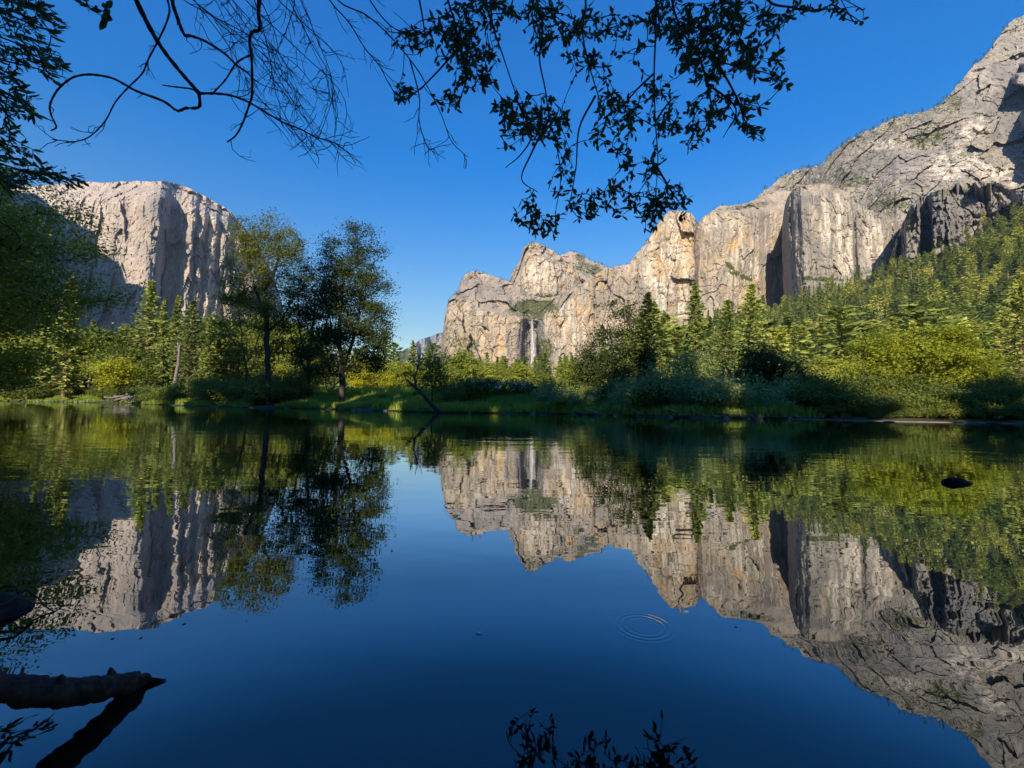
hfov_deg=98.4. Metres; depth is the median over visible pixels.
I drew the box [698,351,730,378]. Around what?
broadleaf tree
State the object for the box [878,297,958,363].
hillside conifer
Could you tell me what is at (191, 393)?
shrub
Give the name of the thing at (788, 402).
shrub
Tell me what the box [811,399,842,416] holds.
shrub
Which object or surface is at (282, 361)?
broadleaf tree
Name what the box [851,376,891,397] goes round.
shrub
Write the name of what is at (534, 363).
conifer tree
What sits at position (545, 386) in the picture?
shrub
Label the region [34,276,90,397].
conifer tree
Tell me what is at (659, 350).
conifer tree
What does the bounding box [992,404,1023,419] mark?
shrub
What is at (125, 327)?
broadleaf tree
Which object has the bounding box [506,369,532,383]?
broadleaf tree
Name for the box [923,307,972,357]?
hillside conifer
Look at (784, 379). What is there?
shrub
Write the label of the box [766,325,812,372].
hillside conifer
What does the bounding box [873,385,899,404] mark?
shrub
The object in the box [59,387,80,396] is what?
shrub
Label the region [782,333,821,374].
hillside conifer
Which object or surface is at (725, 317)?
conifer tree
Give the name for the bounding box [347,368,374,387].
broadleaf tree
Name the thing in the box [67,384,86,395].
shrub
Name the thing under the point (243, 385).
shrub
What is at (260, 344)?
broadleaf tree
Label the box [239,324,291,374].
broadleaf tree
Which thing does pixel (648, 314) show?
conifer tree
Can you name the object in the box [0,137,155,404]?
broadleaf tree
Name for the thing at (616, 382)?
shrub
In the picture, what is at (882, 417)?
ground
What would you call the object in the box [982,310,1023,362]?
hillside conifer
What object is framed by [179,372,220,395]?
shrub
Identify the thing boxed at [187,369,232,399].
shrub
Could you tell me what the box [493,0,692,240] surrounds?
leafy branch
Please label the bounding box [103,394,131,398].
driftwood log
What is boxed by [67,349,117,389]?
broadleaf tree
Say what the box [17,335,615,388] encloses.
valley forest
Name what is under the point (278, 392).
shrub
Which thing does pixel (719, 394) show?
shrub
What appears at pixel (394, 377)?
broadleaf tree
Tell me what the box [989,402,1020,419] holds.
shrub
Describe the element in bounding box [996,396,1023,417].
shrub
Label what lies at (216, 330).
broadleaf tree
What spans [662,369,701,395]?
shrub
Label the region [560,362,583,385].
broadleaf tree
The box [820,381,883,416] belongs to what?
shrub
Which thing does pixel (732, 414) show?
fallen branch
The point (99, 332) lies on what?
broadleaf tree
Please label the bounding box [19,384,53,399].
shrub
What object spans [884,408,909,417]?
shrub
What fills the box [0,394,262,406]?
grass
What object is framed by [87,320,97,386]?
conifer tree
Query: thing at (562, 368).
broadleaf tree
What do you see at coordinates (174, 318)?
conifer tree
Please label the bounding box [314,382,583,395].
meadow grass
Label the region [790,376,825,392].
shrub
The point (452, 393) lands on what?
shrub
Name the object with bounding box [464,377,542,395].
flowering bush
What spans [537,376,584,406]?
shrub
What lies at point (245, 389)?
shrub
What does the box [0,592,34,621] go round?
mossy rock
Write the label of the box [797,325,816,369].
hillside conifer
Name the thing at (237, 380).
shrub
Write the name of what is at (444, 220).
sky
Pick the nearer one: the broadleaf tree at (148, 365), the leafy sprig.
the leafy sprig
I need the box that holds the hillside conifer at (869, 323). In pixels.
[844,319,892,375]
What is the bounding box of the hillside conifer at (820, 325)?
[807,322,833,360]
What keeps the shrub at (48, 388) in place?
on the ground at (882, 417)
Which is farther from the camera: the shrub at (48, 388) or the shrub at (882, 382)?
the shrub at (48, 388)
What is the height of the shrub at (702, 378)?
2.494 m
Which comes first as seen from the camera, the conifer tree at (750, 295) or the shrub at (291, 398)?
the shrub at (291, 398)
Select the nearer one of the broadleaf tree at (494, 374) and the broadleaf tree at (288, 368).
the broadleaf tree at (288, 368)
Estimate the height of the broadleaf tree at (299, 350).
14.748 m
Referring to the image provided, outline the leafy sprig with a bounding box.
[74,0,112,29]
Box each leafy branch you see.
[0,0,88,198]
[391,0,538,167]
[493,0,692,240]
[643,0,868,154]
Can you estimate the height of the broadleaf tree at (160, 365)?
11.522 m
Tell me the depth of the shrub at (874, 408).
19.88 m
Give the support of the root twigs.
on the mossy rock
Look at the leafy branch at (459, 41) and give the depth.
3.88 m
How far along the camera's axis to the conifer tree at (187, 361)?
84.10 m
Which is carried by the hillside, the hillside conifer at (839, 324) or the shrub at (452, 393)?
the hillside conifer at (839, 324)
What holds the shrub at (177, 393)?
on the ground at (882, 417)
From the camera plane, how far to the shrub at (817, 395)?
21.30 m
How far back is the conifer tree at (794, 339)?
75.23 m
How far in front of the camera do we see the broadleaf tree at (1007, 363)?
84.03 m
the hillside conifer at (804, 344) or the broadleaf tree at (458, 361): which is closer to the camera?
the broadleaf tree at (458, 361)
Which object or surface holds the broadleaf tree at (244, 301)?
on the ground at (882, 417)
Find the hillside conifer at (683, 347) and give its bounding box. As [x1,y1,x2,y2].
[672,328,703,372]
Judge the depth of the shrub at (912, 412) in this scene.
19.43 m
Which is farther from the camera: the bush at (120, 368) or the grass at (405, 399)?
the bush at (120, 368)
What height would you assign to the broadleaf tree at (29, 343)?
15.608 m
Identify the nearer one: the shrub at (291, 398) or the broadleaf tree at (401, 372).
the shrub at (291, 398)
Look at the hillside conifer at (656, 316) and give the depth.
164.59 m
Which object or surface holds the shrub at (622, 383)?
on the ground at (882, 417)
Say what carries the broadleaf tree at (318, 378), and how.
on the ground at (882, 417)
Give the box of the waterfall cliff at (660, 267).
[439,210,697,376]
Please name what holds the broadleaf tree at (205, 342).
on the ground at (882, 417)
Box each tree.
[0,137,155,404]
[0,325,82,386]
[0,330,31,394]
[0,336,67,399]
[0,345,38,381]
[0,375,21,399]
[14,309,58,397]
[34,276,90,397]
[42,329,136,393]
[53,368,83,385]
[58,325,137,383]
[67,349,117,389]
[71,358,92,393]
[86,344,156,385]
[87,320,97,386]
[102,349,158,396]
[111,322,183,346]
[114,316,189,364]
[121,280,168,385]
[127,355,167,385]
[132,353,183,382]
[147,298,174,388]
[148,376,172,387]
[160,295,185,383]
[164,300,208,380]
[167,316,251,373]
[167,325,247,378]
[193,348,212,379]
[196,309,241,332]
[197,286,279,382]
[197,319,222,377]
[198,346,246,379]
[209,204,317,404]
[225,316,263,380]
[231,356,262,382]
[232,329,284,378]
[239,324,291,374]
[240,312,281,324]
[263,249,349,396]
[270,322,326,374]
[271,344,298,377]
[272,363,298,377]
[292,216,402,400]
[293,362,333,385]
[345,357,370,386]
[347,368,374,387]
[366,366,392,387]
[379,360,427,387]
[379,368,400,387]
[386,362,423,385]
[408,352,462,400]
[436,364,463,385]
[442,347,486,378]
[457,363,489,380]
[474,360,500,370]
[477,364,508,382]
[497,366,509,376]
[501,356,508,374]
[506,362,533,382]
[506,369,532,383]
[528,368,556,383]
[530,356,539,377]
[539,353,554,379]
[553,361,580,386]
[554,360,576,384]
[557,368,573,388]
[560,337,610,393]
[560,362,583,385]
[583,299,636,386]
[608,298,664,385]
[620,292,667,380]
[647,344,731,382]
[652,359,676,377]
[656,342,666,369]
[679,281,719,378]
[681,334,692,371]
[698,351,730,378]
[700,316,719,375]
[706,300,745,381]
[716,331,828,386]
[720,284,774,375]
[786,323,806,364]
[801,357,838,372]
[806,351,863,376]
[811,364,868,382]
[833,316,1019,402]
[853,332,865,379]
[987,275,1023,379]
[994,353,1023,377]
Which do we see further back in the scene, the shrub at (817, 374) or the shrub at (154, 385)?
the shrub at (154, 385)
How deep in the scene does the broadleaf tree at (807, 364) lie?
86.86 m
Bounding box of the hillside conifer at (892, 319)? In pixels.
[882,316,902,359]
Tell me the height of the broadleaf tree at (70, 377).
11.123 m
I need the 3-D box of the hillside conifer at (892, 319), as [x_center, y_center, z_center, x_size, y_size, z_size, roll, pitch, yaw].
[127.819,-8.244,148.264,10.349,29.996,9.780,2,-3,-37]
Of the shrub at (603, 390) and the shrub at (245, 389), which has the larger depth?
the shrub at (245, 389)
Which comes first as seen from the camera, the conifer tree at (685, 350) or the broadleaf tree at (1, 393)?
the conifer tree at (685, 350)
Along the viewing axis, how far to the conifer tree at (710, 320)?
80.20 m
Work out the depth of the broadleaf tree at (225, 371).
94.14 m
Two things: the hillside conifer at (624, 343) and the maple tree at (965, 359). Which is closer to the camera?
the maple tree at (965, 359)
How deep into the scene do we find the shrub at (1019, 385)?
19.08 m
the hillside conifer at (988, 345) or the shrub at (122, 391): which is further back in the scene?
the hillside conifer at (988, 345)
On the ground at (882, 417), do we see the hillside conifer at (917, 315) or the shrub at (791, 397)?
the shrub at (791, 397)
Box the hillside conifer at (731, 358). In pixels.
[714,340,741,380]
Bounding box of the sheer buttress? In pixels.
[782,183,902,305]
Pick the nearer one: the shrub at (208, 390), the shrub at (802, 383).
the shrub at (802, 383)
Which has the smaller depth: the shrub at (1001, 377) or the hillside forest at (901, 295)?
the shrub at (1001, 377)
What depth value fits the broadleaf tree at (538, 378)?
136.77 m
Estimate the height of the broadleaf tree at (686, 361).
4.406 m
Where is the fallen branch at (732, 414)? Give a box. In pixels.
[719,411,749,418]
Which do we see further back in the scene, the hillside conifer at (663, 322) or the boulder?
the hillside conifer at (663, 322)
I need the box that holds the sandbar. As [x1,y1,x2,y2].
[802,419,1023,423]
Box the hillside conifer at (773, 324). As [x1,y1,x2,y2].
[760,319,786,347]
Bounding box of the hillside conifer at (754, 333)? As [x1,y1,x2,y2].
[727,311,781,366]
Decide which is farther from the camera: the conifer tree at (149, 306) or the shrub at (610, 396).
the conifer tree at (149, 306)
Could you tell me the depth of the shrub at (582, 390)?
27.97 m
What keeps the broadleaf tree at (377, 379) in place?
on the ground at (882, 417)
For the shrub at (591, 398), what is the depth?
27.12 m
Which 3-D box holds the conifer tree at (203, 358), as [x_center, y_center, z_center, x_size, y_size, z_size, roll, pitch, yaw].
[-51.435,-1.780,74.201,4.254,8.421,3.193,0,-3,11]
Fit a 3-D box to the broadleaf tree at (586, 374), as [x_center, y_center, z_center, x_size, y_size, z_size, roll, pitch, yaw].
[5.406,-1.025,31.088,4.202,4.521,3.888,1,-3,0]
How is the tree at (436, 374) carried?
on the ground at (882, 417)
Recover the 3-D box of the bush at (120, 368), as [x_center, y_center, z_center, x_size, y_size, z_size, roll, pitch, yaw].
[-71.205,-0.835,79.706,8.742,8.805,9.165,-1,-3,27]
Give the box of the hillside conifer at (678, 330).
[660,322,702,372]
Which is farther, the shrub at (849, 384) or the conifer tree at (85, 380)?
the conifer tree at (85, 380)
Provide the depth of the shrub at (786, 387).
22.78 m
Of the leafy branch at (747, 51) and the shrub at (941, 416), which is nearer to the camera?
the leafy branch at (747, 51)
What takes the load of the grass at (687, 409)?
on the ground at (882, 417)
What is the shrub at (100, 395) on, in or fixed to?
on the ground at (882, 417)
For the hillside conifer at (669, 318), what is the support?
on the hillside
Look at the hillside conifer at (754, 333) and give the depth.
168.44 m
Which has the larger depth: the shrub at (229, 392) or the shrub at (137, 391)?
the shrub at (137, 391)
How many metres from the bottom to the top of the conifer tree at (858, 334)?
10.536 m
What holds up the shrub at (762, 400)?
on the ground at (882, 417)
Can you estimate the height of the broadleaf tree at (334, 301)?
16.784 m
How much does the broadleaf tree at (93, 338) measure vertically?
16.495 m
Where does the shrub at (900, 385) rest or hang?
on the ground at (882, 417)
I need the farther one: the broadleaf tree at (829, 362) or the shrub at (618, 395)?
the broadleaf tree at (829, 362)
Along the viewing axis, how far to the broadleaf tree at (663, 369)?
58.84 m
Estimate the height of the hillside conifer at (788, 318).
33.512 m
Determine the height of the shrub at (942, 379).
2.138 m
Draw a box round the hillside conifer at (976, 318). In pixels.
[960,315,993,354]
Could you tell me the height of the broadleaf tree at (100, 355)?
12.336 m
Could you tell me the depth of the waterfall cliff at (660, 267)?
1362.41 m
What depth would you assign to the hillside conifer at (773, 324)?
214.09 m
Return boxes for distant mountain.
[391,333,441,369]
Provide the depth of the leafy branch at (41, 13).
5.65 m
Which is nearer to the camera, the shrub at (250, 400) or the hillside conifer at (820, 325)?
the shrub at (250, 400)
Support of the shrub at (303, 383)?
on the ground at (882, 417)
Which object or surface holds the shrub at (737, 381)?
on the ground at (882, 417)
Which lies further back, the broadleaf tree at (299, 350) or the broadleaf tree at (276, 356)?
the broadleaf tree at (276, 356)
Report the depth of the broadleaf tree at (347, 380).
96.17 m
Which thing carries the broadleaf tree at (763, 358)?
on the ground at (882, 417)
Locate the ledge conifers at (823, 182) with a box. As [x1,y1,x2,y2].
[87,16,1018,365]
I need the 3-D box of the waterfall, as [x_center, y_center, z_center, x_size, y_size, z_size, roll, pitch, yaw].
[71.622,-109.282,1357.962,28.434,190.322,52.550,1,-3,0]
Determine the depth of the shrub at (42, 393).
98.68 m
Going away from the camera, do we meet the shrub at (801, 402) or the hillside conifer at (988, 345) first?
the shrub at (801, 402)
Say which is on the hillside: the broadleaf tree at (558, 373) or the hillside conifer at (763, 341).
the hillside conifer at (763, 341)
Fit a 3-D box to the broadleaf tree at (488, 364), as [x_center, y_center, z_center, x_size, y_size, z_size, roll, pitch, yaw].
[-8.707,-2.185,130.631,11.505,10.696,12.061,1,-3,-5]
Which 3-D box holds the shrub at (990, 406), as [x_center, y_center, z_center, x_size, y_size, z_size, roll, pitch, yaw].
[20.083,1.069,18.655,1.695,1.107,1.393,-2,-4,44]
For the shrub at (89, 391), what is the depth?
101.07 m
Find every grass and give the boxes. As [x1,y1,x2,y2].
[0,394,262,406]
[240,388,581,412]
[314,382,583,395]
[561,394,826,417]
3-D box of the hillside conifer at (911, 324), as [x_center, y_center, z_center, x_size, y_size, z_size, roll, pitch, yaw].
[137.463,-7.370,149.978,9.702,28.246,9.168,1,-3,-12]
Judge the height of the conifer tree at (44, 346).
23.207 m
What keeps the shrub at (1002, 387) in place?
on the ground at (882, 417)
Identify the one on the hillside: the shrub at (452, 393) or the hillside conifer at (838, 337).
the hillside conifer at (838, 337)
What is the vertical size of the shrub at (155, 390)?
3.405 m
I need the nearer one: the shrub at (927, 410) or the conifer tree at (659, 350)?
the shrub at (927, 410)
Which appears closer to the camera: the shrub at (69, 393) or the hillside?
the shrub at (69, 393)
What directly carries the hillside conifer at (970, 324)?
on the hillside
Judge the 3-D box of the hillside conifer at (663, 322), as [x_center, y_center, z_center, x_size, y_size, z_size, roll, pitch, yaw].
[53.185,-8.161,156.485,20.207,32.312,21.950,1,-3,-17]
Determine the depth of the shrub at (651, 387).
23.09 m
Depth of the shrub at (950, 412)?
18.72 m
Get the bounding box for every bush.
[86,354,151,402]
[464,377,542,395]
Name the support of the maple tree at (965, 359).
on the ground at (882, 417)
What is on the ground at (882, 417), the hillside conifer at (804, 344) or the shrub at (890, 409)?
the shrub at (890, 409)
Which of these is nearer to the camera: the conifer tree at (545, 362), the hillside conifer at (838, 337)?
the hillside conifer at (838, 337)
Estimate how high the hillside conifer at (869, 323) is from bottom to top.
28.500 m
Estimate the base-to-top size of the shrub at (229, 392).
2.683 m
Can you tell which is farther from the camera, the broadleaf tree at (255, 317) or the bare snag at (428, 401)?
the broadleaf tree at (255, 317)
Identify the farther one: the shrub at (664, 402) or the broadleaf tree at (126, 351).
the broadleaf tree at (126, 351)
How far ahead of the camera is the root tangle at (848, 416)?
20.12 m
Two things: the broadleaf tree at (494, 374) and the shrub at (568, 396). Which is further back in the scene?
the broadleaf tree at (494, 374)
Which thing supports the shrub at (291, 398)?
on the ground at (882, 417)
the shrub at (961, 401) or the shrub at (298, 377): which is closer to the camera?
the shrub at (961, 401)
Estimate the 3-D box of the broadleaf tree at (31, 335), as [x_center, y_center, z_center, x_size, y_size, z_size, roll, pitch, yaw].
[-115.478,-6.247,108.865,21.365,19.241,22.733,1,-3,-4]
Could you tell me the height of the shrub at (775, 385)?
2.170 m
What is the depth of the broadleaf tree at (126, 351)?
100.01 m
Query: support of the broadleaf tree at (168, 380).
on the ground at (882, 417)
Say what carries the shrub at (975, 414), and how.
on the sandbar
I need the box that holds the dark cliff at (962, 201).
[887,182,1023,271]
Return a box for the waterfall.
[531,320,536,363]
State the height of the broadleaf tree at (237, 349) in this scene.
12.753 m
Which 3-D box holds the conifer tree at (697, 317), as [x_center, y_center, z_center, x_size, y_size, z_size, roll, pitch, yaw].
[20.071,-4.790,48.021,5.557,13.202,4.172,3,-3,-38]
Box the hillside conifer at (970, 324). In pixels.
[947,317,979,342]
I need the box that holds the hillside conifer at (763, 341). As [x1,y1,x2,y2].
[744,331,786,369]
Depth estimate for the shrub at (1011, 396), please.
18.85 m
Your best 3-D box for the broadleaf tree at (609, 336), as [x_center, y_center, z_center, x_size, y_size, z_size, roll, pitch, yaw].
[6.877,-2.382,30.308,4.671,7.034,4.006,1,-3,0]
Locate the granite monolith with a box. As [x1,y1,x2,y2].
[0,181,283,338]
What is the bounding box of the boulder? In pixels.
[941,477,972,484]
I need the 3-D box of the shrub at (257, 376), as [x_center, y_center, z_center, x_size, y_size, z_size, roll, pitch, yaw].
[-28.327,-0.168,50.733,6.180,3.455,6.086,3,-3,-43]
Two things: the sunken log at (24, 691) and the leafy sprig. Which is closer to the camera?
the sunken log at (24, 691)
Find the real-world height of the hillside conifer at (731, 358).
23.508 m
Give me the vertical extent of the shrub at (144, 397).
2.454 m
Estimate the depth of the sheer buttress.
995.55 m
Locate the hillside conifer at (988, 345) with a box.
[977,333,1014,359]
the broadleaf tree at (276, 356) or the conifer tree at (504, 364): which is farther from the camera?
the conifer tree at (504, 364)
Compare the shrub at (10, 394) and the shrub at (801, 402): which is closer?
the shrub at (801, 402)
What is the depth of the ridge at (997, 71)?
1361.90 m
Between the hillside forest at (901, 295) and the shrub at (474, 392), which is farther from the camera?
the hillside forest at (901, 295)
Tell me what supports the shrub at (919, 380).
on the ground at (882, 417)
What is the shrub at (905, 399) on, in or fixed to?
on the sandbar
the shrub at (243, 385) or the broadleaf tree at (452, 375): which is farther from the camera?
the broadleaf tree at (452, 375)
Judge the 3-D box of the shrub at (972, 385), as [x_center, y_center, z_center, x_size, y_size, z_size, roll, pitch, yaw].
[21.713,0.414,20.989,2.983,2.038,2.885,-1,-3,35]
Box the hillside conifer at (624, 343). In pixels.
[611,332,634,379]
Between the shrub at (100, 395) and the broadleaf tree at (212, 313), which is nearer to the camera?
the shrub at (100, 395)
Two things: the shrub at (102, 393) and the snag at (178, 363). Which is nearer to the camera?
the snag at (178, 363)
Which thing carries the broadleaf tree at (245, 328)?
on the ground at (882, 417)
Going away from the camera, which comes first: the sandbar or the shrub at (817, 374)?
the sandbar
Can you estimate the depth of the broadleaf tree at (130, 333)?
113.97 m
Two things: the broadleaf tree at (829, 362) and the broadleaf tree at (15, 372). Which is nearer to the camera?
the broadleaf tree at (829, 362)
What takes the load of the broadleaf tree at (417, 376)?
on the ground at (882, 417)
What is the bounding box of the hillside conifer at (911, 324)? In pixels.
[903,321,930,361]
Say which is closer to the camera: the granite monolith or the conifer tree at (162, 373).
the conifer tree at (162, 373)
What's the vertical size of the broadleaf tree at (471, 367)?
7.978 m
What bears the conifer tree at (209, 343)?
on the ground at (882, 417)
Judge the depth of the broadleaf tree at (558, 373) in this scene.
190.01 m
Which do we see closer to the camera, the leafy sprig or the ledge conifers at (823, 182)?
the leafy sprig
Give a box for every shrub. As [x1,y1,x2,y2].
[5,388,20,398]
[9,386,33,400]
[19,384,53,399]
[23,384,53,398]
[43,386,59,393]
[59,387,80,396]
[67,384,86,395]
[86,385,104,394]
[89,384,116,399]
[97,389,113,400]
[103,382,135,402]
[125,380,158,399]
[126,381,156,402]
[135,389,152,400]
[145,380,174,403]
[156,377,195,401]
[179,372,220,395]
[181,373,225,400]
[186,372,250,401]
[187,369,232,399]
[191,378,223,399]
[206,380,248,402]
[216,376,248,396]
[226,372,274,401]
[227,379,253,399]
[230,367,307,403]
[237,369,282,383]
[242,390,264,404]
[260,370,311,402]
[270,381,306,402]
[271,364,331,389]
[279,376,320,396]
[431,379,471,402]
[451,368,484,399]
[522,376,565,401]
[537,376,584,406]
[575,384,605,400]
[576,385,602,404]
[593,373,627,400]
[600,384,625,403]
[602,374,662,410]
[606,372,638,394]
[609,379,638,390]
[615,360,706,407]
[617,392,665,409]
[633,375,674,406]
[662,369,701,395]
[666,387,702,405]
[677,362,722,394]
[679,365,772,411]
[711,368,761,404]
[743,372,810,403]
[749,391,780,406]
[751,373,780,397]
[752,370,810,388]
[757,380,812,408]
[772,373,814,392]
[772,388,830,408]
[778,375,846,410]
[781,382,804,404]
[786,364,834,383]
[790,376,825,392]
[795,385,834,409]
[809,371,892,403]
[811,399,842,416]
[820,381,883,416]
[832,366,897,397]
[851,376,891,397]
[859,397,894,417]
[873,380,957,417]
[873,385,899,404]
[878,370,932,398]
[881,403,907,416]
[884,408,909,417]
[886,367,942,393]
[897,400,926,417]
[910,386,928,396]
[912,374,1003,408]
[914,402,937,417]
[918,370,975,390]
[923,406,944,417]
[929,372,1003,402]
[931,397,976,419]
[936,389,991,411]
[957,399,1002,419]
[964,378,1023,415]
[966,398,1011,418]
[972,363,1023,389]
[978,376,1023,405]
[983,374,1023,406]
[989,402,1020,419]
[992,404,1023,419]
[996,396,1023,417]
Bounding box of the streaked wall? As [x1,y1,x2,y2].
[691,191,791,321]
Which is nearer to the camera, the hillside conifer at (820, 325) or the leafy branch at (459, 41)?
the leafy branch at (459, 41)
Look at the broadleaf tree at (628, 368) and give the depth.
28.82 m
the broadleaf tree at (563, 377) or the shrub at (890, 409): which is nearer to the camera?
the shrub at (890, 409)
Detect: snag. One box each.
[173,341,180,382]
[404,351,441,412]
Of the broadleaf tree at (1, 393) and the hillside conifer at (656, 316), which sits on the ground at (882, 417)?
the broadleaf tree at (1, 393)
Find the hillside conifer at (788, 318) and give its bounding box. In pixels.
[781,312,808,372]
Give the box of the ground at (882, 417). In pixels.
[4,396,1023,422]
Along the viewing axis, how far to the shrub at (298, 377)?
46.57 m
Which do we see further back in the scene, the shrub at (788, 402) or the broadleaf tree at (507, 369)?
the broadleaf tree at (507, 369)
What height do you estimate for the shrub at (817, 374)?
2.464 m
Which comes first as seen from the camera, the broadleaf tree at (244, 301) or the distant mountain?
the broadleaf tree at (244, 301)
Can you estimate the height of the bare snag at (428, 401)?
3.854 m
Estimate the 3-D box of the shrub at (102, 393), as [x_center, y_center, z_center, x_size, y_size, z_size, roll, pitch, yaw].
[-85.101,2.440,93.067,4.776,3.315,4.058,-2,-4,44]
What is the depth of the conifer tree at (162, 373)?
88.08 m
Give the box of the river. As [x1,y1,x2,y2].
[0,401,1023,767]
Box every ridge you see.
[560,251,607,280]
[752,15,1023,220]
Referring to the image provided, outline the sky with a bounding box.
[0,0,1023,384]
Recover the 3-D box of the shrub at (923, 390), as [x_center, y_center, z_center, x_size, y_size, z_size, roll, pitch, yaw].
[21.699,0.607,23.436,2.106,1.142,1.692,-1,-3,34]
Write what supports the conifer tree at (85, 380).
on the ground at (882, 417)
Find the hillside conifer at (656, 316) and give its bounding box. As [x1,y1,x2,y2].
[650,300,667,368]
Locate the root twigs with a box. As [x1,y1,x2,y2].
[0,584,68,611]
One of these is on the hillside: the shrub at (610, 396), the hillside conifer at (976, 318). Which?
the hillside conifer at (976, 318)
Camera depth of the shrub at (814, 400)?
21.38 m
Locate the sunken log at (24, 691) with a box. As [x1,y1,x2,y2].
[0,667,166,709]
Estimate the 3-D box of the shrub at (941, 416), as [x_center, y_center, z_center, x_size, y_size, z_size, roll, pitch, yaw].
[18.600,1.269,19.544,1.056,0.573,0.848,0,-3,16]
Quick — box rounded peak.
[509,242,584,297]
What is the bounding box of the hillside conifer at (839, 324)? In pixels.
[801,306,890,372]
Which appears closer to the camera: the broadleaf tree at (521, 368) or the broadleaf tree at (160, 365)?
the broadleaf tree at (160, 365)
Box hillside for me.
[734,219,1023,331]
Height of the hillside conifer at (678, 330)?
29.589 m
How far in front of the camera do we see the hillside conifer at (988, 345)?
186.29 m
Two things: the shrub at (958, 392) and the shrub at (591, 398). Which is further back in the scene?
the shrub at (591, 398)
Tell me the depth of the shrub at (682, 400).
23.19 m
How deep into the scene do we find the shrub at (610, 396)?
26.57 m
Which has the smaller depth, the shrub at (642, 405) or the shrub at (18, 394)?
the shrub at (642, 405)
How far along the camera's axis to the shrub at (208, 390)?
44.84 m
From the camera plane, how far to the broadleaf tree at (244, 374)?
97.33 m
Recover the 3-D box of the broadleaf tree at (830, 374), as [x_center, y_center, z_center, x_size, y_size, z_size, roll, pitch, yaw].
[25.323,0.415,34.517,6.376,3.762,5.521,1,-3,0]
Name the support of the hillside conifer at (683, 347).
on the hillside
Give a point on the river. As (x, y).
(334, 589)
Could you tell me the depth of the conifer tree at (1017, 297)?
30.33 m
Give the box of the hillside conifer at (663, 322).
[648,314,683,368]
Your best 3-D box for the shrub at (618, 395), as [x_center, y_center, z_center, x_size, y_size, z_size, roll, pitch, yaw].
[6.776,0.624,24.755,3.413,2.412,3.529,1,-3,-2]
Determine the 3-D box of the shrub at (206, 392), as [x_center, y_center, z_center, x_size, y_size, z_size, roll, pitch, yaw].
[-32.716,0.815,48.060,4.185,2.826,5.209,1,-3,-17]
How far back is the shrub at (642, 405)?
23.90 m
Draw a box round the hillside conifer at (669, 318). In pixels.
[640,310,699,364]
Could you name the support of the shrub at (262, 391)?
on the ground at (882, 417)
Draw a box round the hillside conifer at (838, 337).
[823,317,850,356]

